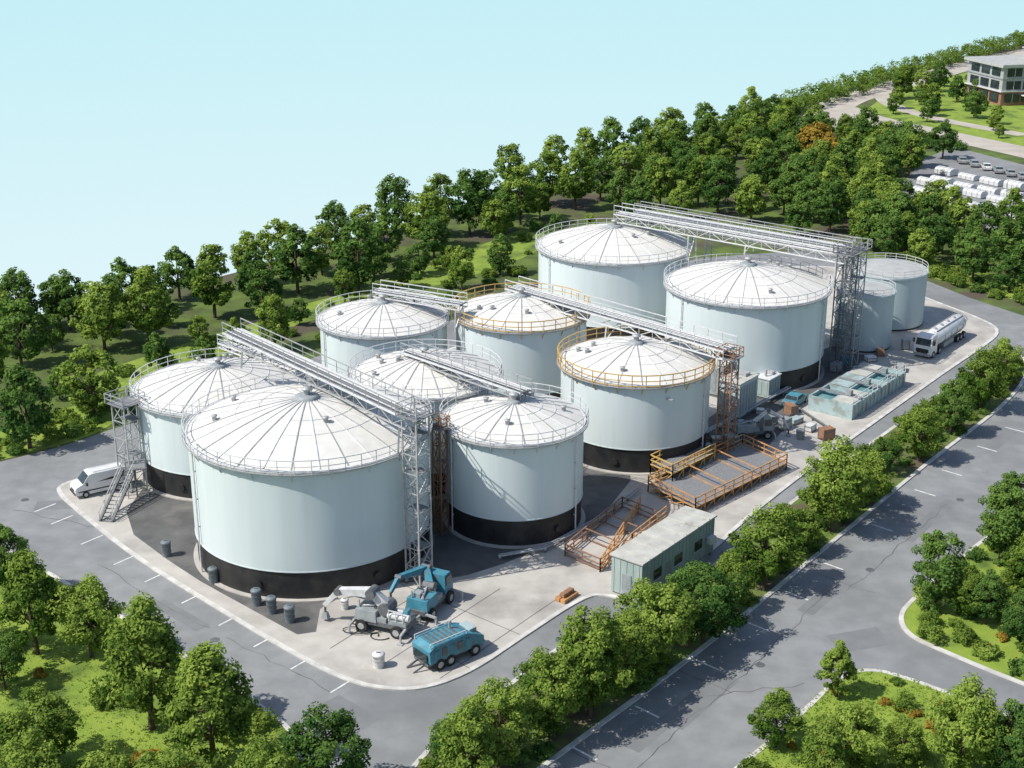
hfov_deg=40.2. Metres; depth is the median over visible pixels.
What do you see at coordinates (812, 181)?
tree
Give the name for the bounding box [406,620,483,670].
compressor trailer
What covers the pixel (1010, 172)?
car
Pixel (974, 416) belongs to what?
shrub
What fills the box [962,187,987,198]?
covered pallet
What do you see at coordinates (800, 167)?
tree
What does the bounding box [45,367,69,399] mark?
tree
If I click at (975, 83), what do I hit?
tree
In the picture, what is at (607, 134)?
tree
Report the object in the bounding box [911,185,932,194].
covered pallet
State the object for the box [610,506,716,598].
site cabin
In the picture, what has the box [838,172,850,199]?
tree
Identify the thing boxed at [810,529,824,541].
shrub
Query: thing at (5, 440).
shrub
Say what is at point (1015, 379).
shrub
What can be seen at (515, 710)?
tree
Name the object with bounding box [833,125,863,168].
tree
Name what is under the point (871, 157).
tree
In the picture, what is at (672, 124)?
tree
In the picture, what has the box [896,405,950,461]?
tree
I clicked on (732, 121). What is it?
tree
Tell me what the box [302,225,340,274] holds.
tree
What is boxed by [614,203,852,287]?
walkway bridge
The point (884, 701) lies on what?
shrub
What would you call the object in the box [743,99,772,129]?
tree
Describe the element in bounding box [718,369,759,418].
equipment cabinet
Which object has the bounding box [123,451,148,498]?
access platform
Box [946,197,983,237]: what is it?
tree
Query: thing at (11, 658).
tree
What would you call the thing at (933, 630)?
shrub
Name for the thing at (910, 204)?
tree
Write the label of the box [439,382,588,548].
storage tank
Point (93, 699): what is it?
shrub
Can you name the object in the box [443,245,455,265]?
tree
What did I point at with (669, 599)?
tree
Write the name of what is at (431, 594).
boom lift
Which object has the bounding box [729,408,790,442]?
mini excavator
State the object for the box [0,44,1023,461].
ground
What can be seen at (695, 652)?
kerb
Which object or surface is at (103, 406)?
shrub
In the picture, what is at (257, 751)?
tree
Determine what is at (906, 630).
kerb
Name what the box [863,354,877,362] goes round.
crate
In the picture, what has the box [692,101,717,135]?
tree
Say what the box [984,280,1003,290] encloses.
shrub
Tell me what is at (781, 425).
crate
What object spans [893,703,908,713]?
shrub
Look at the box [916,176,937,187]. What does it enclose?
covered pallet
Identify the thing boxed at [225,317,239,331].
tree
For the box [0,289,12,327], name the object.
tree
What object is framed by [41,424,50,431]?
shrub
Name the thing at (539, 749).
shrub
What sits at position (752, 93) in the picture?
tree
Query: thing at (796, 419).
crate
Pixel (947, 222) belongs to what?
tree
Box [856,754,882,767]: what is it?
shrub
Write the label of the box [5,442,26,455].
shrub
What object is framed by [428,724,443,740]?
shrub
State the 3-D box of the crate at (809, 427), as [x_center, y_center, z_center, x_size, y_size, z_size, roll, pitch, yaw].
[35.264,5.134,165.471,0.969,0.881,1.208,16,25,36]
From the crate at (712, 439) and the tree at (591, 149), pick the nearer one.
the crate at (712, 439)
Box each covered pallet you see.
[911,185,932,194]
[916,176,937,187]
[930,175,954,184]
[934,166,958,176]
[941,183,963,192]
[953,181,976,188]
[958,172,979,181]
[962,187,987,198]
[966,201,983,208]
[977,185,1000,195]
[979,176,1003,186]
[986,194,1011,203]
[1000,189,1023,198]
[1003,179,1023,191]
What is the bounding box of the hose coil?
[342,621,388,639]
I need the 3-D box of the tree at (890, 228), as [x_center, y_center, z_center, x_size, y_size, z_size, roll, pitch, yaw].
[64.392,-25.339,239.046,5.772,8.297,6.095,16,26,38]
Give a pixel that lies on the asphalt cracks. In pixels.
(679, 670)
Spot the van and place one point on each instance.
(87, 482)
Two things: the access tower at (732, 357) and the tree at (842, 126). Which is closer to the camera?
the access tower at (732, 357)
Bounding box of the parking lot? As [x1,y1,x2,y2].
[903,147,1023,230]
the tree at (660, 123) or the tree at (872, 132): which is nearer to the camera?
the tree at (872, 132)
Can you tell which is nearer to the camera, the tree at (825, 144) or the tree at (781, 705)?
the tree at (781, 705)
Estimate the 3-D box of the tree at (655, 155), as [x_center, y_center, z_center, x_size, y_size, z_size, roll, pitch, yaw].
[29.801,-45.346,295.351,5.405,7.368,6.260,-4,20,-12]
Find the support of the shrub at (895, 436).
on the grass verge at (580, 722)
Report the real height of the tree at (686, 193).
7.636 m
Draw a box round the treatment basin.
[808,362,905,419]
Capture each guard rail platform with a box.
[647,434,787,509]
[649,443,715,480]
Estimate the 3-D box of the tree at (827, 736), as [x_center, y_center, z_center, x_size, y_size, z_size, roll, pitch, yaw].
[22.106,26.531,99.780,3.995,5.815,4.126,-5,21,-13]
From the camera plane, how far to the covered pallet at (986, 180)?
296.72 m
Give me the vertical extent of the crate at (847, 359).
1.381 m
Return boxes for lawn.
[0,400,122,459]
[79,319,291,390]
[276,229,545,326]
[868,72,1023,145]
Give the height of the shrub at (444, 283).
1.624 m
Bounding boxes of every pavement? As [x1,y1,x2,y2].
[61,266,994,686]
[126,467,630,633]
[655,346,863,480]
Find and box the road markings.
[34,159,1022,760]
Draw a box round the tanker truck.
[913,313,965,357]
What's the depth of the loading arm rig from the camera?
121.07 m
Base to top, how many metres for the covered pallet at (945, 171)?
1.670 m
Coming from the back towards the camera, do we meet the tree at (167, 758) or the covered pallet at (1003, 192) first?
the covered pallet at (1003, 192)
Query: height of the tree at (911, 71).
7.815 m
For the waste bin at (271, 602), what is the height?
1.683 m
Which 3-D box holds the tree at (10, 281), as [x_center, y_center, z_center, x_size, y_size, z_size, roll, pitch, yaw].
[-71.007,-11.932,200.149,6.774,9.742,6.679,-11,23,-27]
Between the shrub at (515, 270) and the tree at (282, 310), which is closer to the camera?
the tree at (282, 310)
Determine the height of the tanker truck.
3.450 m
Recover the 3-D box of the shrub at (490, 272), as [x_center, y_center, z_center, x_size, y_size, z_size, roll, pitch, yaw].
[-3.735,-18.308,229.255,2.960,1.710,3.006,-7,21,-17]
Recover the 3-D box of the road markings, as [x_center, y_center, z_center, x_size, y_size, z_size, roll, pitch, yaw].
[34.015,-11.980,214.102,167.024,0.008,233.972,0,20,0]
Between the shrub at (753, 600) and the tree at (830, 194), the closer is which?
the shrub at (753, 600)
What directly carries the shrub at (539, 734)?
on the grass verge at (580, 722)
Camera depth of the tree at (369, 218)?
248.22 m
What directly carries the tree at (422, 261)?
on the lawn at (433, 276)
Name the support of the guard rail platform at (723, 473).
on the pavement at (523, 588)
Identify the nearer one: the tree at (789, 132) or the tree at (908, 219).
the tree at (908, 219)
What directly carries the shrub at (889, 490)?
on the grass verge at (580, 722)
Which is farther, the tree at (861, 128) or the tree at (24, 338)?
the tree at (861, 128)
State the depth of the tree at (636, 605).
119.45 m
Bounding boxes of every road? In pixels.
[0,248,1023,767]
[799,49,1023,126]
[821,107,1023,157]
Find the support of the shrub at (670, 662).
on the grass verge at (580, 722)
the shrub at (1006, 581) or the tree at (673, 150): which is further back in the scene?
the tree at (673, 150)
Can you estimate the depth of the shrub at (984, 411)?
170.67 m
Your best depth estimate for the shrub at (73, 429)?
163.91 m
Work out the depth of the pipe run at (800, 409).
168.94 m
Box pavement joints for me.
[331,584,554,677]
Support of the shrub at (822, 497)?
on the grass verge at (580, 722)
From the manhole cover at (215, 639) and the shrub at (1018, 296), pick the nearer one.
the manhole cover at (215, 639)
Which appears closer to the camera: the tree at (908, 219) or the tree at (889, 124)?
the tree at (908, 219)
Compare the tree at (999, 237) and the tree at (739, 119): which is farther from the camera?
the tree at (739, 119)
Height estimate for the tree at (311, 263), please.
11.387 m
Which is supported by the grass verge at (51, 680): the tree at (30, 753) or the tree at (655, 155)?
the tree at (30, 753)
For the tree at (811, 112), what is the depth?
343.23 m
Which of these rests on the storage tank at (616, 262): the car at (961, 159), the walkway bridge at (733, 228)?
the walkway bridge at (733, 228)
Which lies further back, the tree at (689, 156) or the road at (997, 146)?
the road at (997, 146)
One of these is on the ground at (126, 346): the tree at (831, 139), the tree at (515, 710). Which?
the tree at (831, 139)
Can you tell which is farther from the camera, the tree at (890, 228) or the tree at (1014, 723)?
the tree at (890, 228)
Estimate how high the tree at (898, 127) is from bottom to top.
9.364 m
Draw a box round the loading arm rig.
[321,584,423,645]
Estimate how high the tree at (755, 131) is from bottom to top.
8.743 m
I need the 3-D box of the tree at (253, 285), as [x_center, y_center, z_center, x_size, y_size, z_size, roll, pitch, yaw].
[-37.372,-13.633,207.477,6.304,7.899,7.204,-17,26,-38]
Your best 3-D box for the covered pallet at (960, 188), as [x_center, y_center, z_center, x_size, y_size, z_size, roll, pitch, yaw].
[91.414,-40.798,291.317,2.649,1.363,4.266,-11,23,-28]
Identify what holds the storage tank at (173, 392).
on the dark pavement at (155, 519)
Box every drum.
[340,597,348,609]
[372,650,384,668]
[796,428,804,439]
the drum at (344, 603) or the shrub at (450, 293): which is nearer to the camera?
the drum at (344, 603)
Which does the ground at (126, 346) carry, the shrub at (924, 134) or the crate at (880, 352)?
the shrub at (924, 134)
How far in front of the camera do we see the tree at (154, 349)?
184.13 m
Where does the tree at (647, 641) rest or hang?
on the grass verge at (580, 722)
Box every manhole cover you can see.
[210,637,219,641]
[755,662,764,666]
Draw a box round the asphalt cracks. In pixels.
[17,504,946,767]
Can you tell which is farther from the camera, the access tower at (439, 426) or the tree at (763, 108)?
the tree at (763, 108)
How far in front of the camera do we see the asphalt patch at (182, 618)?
124.60 m
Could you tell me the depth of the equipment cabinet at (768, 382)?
175.20 m
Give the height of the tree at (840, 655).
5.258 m
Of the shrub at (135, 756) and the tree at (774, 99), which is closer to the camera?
the shrub at (135, 756)
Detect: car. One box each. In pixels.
[781,391,808,406]
[957,156,967,163]
[969,159,979,166]
[981,163,991,170]
[993,166,1003,173]
[1005,169,1015,176]
[1016,172,1023,179]
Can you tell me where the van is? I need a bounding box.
[70,461,125,497]
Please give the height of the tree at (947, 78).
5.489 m
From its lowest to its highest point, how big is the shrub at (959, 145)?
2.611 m
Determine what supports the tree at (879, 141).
on the ground at (126, 346)
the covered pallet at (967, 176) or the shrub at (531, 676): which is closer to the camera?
the shrub at (531, 676)
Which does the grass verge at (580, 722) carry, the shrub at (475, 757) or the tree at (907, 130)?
the shrub at (475, 757)
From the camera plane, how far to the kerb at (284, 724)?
112.09 m
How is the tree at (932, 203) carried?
on the ground at (126, 346)
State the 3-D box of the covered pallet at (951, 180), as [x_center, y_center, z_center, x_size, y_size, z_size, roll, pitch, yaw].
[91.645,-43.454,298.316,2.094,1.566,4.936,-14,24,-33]
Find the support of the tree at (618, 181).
on the ground at (126, 346)
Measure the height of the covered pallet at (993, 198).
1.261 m
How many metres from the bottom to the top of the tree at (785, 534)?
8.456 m
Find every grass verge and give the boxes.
[0,552,297,767]
[416,356,1023,767]
[745,671,1018,767]
[904,523,1023,680]
[914,259,1023,300]
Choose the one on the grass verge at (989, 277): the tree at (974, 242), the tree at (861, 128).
the tree at (974, 242)
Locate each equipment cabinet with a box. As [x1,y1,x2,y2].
[709,354,734,397]
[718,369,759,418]
[757,369,781,398]
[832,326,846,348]
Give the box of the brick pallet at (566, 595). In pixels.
[555,587,577,603]
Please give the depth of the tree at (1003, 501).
131.88 m
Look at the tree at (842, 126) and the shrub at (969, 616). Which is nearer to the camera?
the shrub at (969, 616)
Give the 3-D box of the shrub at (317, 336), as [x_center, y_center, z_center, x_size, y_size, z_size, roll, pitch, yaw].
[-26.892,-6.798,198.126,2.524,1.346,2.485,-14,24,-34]
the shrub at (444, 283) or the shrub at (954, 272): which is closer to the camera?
the shrub at (444, 283)
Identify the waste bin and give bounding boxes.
[160,539,170,557]
[207,565,217,584]
[250,587,261,606]
[265,595,276,614]
[283,603,294,623]
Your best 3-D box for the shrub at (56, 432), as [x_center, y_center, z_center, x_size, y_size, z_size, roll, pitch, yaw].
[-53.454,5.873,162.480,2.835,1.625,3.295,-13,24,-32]
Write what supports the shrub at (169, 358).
on the lawn at (138, 364)
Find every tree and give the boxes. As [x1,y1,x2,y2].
[0,267,38,322]
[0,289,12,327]
[0,297,55,366]
[0,342,15,383]
[0,364,60,448]
[0,523,30,589]
[0,548,68,654]
[0,631,26,688]
[0,709,52,766]
[0,723,74,767]
[11,682,83,760]
[35,274,76,320]
[36,314,66,350]
[38,269,88,329]
[44,572,127,657]
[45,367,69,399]
[53,343,120,413]
[65,739,135,767]
[67,280,129,349]
[89,590,184,730]
[96,284,126,336]
[100,256,143,302]
[119,266,181,343]
[125,390,135,414]
[128,743,210,767]
[130,264,166,306]
[142,331,170,368]
[148,292,178,325]
[156,245,196,299]
[156,640,258,767]
[186,336,215,359]
[187,315,209,338]
[188,243,235,318]
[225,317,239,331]
[228,230,266,273]
[230,734,300,767]
[232,249,277,295]
[237,267,283,315]
[254,218,292,265]
[254,293,290,342]
[271,223,325,292]
[278,701,371,767]
[288,298,308,324]
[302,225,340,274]
[314,200,350,251]
[329,216,387,290]
[332,267,358,301]
[349,203,377,239]
[360,235,391,277]
[368,208,405,252]
[374,173,413,229]
[388,258,414,286]
[398,193,450,247]
[403,242,430,272]
[412,215,452,257]
[419,190,451,224]
[422,173,454,209]
[425,694,500,767]
[425,718,468,762]
[442,168,494,234]
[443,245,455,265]
[447,245,474,289]
[464,169,502,198]
[469,193,479,222]
[472,675,540,767]
[478,198,513,237]
[486,233,516,274]
[488,187,520,233]
[491,180,514,208]
[493,143,529,180]
[501,163,543,224]
[512,646,594,737]
[528,149,574,202]
[534,184,552,217]
[542,134,568,174]
[544,213,566,233]
[554,149,595,209]
[555,604,637,715]
[568,126,603,165]
[582,155,616,199]
[584,213,598,224]
[598,116,630,162]
[599,608,662,689]
[604,170,633,210]
[608,141,643,183]
[613,576,701,664]
[622,176,657,221]
[625,598,665,627]
[627,116,652,151]
[636,141,647,153]
[637,155,667,195]
[638,125,665,166]
[641,156,680,206]
[642,152,662,175]
[653,107,686,139]
[658,119,684,151]
[661,137,682,158]
[665,141,698,167]
[665,559,748,641]
[665,566,701,598]
[667,180,698,214]
[669,147,692,179]
[672,123,699,143]
[674,155,712,205]
[675,146,706,194]
[691,112,722,154]
[691,132,719,160]
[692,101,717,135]
[699,157,737,213]
[705,154,725,184]
[708,552,757,604]
[709,115,728,132]
[709,122,726,151]
[712,147,737,171]
[721,104,740,132]
[723,124,748,158]
[724,502,807,587]
[725,108,745,138]
[729,174,771,222]
[733,173,762,202]
[735,113,752,133]
[737,162,761,191]
[738,86,763,115]
[738,111,769,153]
[742,126,772,153]
[742,136,767,164]
[742,137,781,175]
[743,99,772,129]
[747,687,808,747]
[751,148,785,188]
[766,134,800,170]
[767,93,781,117]
[767,114,784,141]
[768,118,791,147]
[768,171,796,214]
[770,105,799,130]
[775,97,801,123]
[776,129,799,154]
[776,507,822,552]
[778,153,811,189]
[782,139,805,162]
[782,158,811,191]
[784,191,814,236]
[791,115,817,144]
[791,172,827,221]
[791,716,845,767]
[795,121,837,149]
[798,148,820,171]
[798,434,879,531]
[799,147,829,188]
[804,104,829,121]
[804,111,836,132]
[807,139,834,164]
[809,137,843,155]
[810,175,852,231]
[813,163,847,214]
[813,640,857,697]
[820,699,887,767]
[821,154,848,186]
[828,138,860,177]
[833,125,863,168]
[834,113,854,135]
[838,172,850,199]
[842,185,875,234]
[845,167,875,208]
[846,118,871,146]
[847,199,881,241]
[848,106,880,136]
[851,153,887,184]
[851,450,896,506]
[853,198,889,250]
[855,135,894,161]
[856,137,888,167]
[857,128,880,150]
[863,146,903,176]
[866,154,896,183]
[868,182,884,197]
[869,212,909,258]
[870,436,903,469]
[873,173,894,191]
[876,187,898,207]
[877,120,895,133]
[878,182,908,214]
[879,131,899,165]
[880,192,915,213]
[881,191,920,242]
[883,714,929,767]
[885,119,913,142]
[887,96,901,113]
[888,179,917,200]
[890,88,905,104]
[892,65,913,93]
[892,122,931,167]
[892,133,927,177]
[895,66,915,84]
[895,210,920,250]
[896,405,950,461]
[903,227,937,264]
[908,191,931,218]
[908,215,956,256]
[910,529,970,602]
[913,87,924,104]
[914,68,933,90]
[914,192,949,233]
[918,82,943,103]
[919,101,935,121]
[921,179,952,210]
[925,97,941,112]
[925,672,1007,767]
[928,119,958,158]
[930,61,949,88]
[933,185,972,227]
[933,378,973,434]
[935,212,958,253]
[938,70,952,82]
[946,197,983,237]
[947,570,988,618]
[948,74,968,101]
[950,227,982,268]
[954,227,997,281]
[957,344,1010,409]
[961,95,968,111]
[964,89,989,117]
[965,200,1001,250]
[969,568,1012,624]
[971,78,978,92]
[976,482,1023,558]
[980,698,1023,767]
[986,112,1001,130]
[988,219,1023,272]
[989,251,1023,291]
[991,104,1004,121]
[991,335,1023,382]
[993,187,1023,232]
[994,124,1005,137]
[994,471,1023,524]
[999,212,1023,247]
[1000,531,1023,589]
[1000,588,1023,648]
[1010,239,1023,272]
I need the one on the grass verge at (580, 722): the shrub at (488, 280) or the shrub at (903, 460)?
the shrub at (903, 460)
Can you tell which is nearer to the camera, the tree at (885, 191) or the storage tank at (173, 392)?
the storage tank at (173, 392)
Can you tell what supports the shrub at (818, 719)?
on the grass verge at (891, 688)
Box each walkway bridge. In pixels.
[217,331,304,375]
[222,318,425,458]
[372,280,467,331]
[400,339,531,399]
[505,276,737,373]
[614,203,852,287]
[634,201,861,289]
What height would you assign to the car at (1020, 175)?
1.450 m
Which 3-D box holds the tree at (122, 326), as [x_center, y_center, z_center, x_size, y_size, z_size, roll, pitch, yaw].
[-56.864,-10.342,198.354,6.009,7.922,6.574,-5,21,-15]
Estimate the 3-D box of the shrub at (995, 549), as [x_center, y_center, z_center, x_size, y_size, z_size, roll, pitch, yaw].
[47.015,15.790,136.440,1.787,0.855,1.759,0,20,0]
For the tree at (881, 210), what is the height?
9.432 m
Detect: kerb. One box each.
[8,551,302,760]
[57,266,998,690]
[409,354,1023,767]
[734,668,1006,767]
[899,530,1023,685]
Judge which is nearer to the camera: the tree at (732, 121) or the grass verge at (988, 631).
the grass verge at (988, 631)
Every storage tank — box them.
[129,347,307,501]
[181,371,433,602]
[315,289,450,375]
[347,339,501,499]
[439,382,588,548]
[452,282,590,398]
[535,218,693,339]
[557,325,715,475]
[663,253,832,393]
[831,275,896,354]
[850,253,928,332]
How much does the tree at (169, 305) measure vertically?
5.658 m
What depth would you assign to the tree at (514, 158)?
287.64 m
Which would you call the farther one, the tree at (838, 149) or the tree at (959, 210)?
the tree at (838, 149)
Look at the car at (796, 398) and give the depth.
172.84 m
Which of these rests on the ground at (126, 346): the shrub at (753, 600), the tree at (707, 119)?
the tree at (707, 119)
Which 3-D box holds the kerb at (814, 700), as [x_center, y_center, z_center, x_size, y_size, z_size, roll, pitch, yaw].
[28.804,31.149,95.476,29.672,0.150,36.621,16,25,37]
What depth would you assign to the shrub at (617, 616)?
121.71 m
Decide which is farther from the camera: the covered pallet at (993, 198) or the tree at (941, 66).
the tree at (941, 66)
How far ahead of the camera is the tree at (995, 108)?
367.50 m
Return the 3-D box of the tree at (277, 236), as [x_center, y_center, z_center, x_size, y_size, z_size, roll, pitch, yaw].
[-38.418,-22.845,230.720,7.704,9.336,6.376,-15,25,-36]
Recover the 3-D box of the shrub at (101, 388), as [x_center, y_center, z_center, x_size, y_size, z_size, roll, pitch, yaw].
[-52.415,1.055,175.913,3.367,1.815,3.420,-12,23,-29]
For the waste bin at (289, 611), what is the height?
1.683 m
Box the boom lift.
[389,563,465,627]
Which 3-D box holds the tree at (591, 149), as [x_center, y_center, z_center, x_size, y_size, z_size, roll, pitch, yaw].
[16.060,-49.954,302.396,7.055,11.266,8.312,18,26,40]
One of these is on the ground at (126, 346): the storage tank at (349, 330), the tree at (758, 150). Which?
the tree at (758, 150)
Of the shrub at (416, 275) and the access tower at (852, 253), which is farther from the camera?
the shrub at (416, 275)
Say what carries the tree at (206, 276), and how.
on the ground at (126, 346)
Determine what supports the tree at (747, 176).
on the ground at (126, 346)
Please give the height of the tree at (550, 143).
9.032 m
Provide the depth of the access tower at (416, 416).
126.55 m
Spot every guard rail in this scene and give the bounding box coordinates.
[564,496,655,568]
[599,496,666,571]
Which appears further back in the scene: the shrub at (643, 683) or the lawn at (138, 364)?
the lawn at (138, 364)
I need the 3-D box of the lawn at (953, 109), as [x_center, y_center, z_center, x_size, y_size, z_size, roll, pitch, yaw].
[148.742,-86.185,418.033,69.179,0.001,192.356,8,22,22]
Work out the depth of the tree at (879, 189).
259.69 m
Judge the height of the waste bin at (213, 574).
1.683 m
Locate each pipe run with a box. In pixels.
[498,487,640,560]
[706,386,790,436]
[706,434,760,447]
[774,407,826,425]
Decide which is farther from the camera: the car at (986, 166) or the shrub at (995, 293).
the car at (986, 166)
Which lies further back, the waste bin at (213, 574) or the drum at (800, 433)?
the drum at (800, 433)
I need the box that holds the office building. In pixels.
[964,46,1023,105]
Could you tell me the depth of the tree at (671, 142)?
312.31 m
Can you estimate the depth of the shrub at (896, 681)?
113.71 m
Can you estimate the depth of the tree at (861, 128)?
322.54 m
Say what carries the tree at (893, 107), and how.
on the lawn at (953, 109)
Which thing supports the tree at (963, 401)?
on the grass verge at (580, 722)
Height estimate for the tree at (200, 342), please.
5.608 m
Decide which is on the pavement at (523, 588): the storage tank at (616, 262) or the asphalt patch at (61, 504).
the storage tank at (616, 262)
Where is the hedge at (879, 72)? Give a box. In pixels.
[749,30,1023,116]
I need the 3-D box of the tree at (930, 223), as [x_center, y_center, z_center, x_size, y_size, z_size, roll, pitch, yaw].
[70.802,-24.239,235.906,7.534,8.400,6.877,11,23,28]
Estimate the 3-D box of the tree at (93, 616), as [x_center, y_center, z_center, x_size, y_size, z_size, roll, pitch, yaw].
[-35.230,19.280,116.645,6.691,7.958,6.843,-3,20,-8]
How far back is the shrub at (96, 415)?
168.43 m
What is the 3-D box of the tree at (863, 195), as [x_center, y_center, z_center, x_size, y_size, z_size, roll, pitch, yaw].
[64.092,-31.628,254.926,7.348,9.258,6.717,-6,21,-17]
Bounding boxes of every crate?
[710,435,721,444]
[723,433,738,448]
[755,407,764,414]
[768,412,779,422]
[777,415,791,431]
[783,401,797,416]
[792,415,803,425]
[804,422,816,432]
[817,425,835,440]
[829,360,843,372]
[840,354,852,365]
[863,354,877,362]
[875,348,885,356]
[896,362,904,370]
[901,338,909,349]
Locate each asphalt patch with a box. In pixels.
[34,500,72,509]
[154,599,208,630]
[322,695,379,728]
[612,717,666,752]
[659,672,739,729]
[797,585,841,614]
[826,627,894,651]
[899,499,957,541]
[983,430,1016,449]
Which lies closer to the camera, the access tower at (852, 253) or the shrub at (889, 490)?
the shrub at (889, 490)
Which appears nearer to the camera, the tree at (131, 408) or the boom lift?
the boom lift
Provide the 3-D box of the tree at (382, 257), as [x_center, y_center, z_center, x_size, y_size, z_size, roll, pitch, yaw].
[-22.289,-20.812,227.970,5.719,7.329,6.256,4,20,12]
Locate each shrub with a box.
[0,434,21,445]
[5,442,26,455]
[33,666,47,677]
[40,426,64,443]
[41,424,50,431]
[52,407,76,422]
[59,421,83,438]
[66,416,84,426]
[77,380,86,386]
[79,419,99,432]
[84,410,107,422]
[87,386,105,399]
[88,688,121,710]
[96,400,116,411]
[114,364,136,377]
[129,751,141,764]
[140,748,162,754]
[151,350,174,365]
[193,333,219,347]
[230,323,246,330]
[249,706,278,732]
[287,327,298,336]
[315,332,320,340]
[388,284,401,289]
[411,272,421,279]
[418,756,438,767]
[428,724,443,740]
[430,254,450,267]
[440,279,456,287]
[445,291,457,298]
[466,754,479,763]
[481,267,497,277]
[481,276,498,284]
[507,264,527,274]
[509,747,532,767]
[517,232,533,240]
[517,673,536,683]
[527,219,544,230]
[530,739,555,760]
[536,723,561,737]
[612,611,622,619]
[624,669,658,692]
[647,662,667,677]
[653,652,673,664]
[676,631,693,644]
[720,549,741,561]
[736,756,770,767]
[740,591,759,606]
[742,569,752,583]
[774,502,795,511]
[786,740,796,749]
[796,488,823,502]
[801,537,822,553]
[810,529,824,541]
[814,712,831,727]
[817,492,830,507]
[819,518,829,530]
[836,508,857,523]
[854,443,872,456]
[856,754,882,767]
[876,479,894,493]
[878,696,894,705]
[889,431,900,440]
[889,677,905,686]
[890,691,918,713]
[892,411,909,428]
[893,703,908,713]
[896,456,913,464]
[906,742,932,765]
[908,709,924,717]
[910,403,927,410]
[912,584,932,599]
[914,433,930,444]
[915,597,940,614]
[916,609,942,625]
[916,622,944,643]
[918,136,933,147]
[919,397,937,407]
[921,131,932,138]
[924,717,937,728]
[926,264,946,276]
[931,261,951,272]
[931,394,947,403]
[939,273,952,280]
[946,139,968,150]
[947,267,964,277]
[947,424,967,435]
[947,617,964,628]
[948,275,971,285]
[951,624,978,643]
[955,608,977,619]
[957,563,975,574]
[965,545,988,562]
[967,411,977,420]
[969,282,986,293]
[970,401,987,409]
[970,640,999,660]
[972,275,984,283]
[977,407,990,414]
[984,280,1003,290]
[986,542,1004,552]
[987,288,1007,298]
[993,558,1004,566]
[994,604,1009,621]
[995,388,1010,397]
[995,631,1008,641]
[1000,570,1018,585]
[1007,655,1023,674]
[1009,586,1019,595]
[1011,284,1023,294]
[1011,377,1018,383]
[1012,291,1023,302]
[1015,642,1023,651]
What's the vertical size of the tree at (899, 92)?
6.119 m
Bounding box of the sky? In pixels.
[0,0,1023,318]
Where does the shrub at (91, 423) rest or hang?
on the lawn at (37, 444)
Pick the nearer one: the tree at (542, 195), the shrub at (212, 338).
the shrub at (212, 338)
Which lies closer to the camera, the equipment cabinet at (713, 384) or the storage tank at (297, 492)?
the storage tank at (297, 492)
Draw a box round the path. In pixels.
[875,94,1023,135]
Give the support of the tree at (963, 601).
on the grass verge at (988, 631)
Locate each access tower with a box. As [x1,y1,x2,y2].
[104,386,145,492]
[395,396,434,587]
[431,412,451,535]
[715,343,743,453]
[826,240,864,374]
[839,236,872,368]
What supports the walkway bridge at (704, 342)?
on the storage tank at (521, 333)
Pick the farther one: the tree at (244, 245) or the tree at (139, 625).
the tree at (244, 245)
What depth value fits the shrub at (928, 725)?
107.86 m
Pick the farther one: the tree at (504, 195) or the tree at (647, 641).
the tree at (504, 195)
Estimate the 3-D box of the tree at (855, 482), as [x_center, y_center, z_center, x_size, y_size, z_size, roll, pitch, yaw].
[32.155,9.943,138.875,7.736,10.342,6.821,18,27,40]
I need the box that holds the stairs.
[98,460,137,521]
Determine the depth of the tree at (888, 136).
307.95 m
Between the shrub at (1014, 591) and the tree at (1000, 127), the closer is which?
the shrub at (1014, 591)
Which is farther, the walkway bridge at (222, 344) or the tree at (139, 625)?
the walkway bridge at (222, 344)
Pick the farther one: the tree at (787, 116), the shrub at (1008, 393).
the tree at (787, 116)
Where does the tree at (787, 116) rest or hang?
on the ground at (126, 346)
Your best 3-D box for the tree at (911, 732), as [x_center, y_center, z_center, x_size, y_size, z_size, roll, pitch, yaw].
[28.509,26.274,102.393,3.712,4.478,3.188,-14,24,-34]
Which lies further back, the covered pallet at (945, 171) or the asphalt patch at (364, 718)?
the covered pallet at (945, 171)
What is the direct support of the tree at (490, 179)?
on the ground at (126, 346)
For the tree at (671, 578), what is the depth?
124.18 m
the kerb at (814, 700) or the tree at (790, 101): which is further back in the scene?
the tree at (790, 101)
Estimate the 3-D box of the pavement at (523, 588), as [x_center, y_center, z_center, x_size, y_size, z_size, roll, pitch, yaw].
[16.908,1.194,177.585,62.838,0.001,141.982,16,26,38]
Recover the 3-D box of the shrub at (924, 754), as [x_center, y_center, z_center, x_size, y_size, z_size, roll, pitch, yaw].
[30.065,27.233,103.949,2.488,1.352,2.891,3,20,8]
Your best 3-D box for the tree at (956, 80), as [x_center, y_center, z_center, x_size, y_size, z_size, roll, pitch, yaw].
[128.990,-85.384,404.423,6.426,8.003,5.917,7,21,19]
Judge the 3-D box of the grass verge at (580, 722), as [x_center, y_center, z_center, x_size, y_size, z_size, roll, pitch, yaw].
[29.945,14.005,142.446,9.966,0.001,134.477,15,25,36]
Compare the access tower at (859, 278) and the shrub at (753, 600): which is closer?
the shrub at (753, 600)

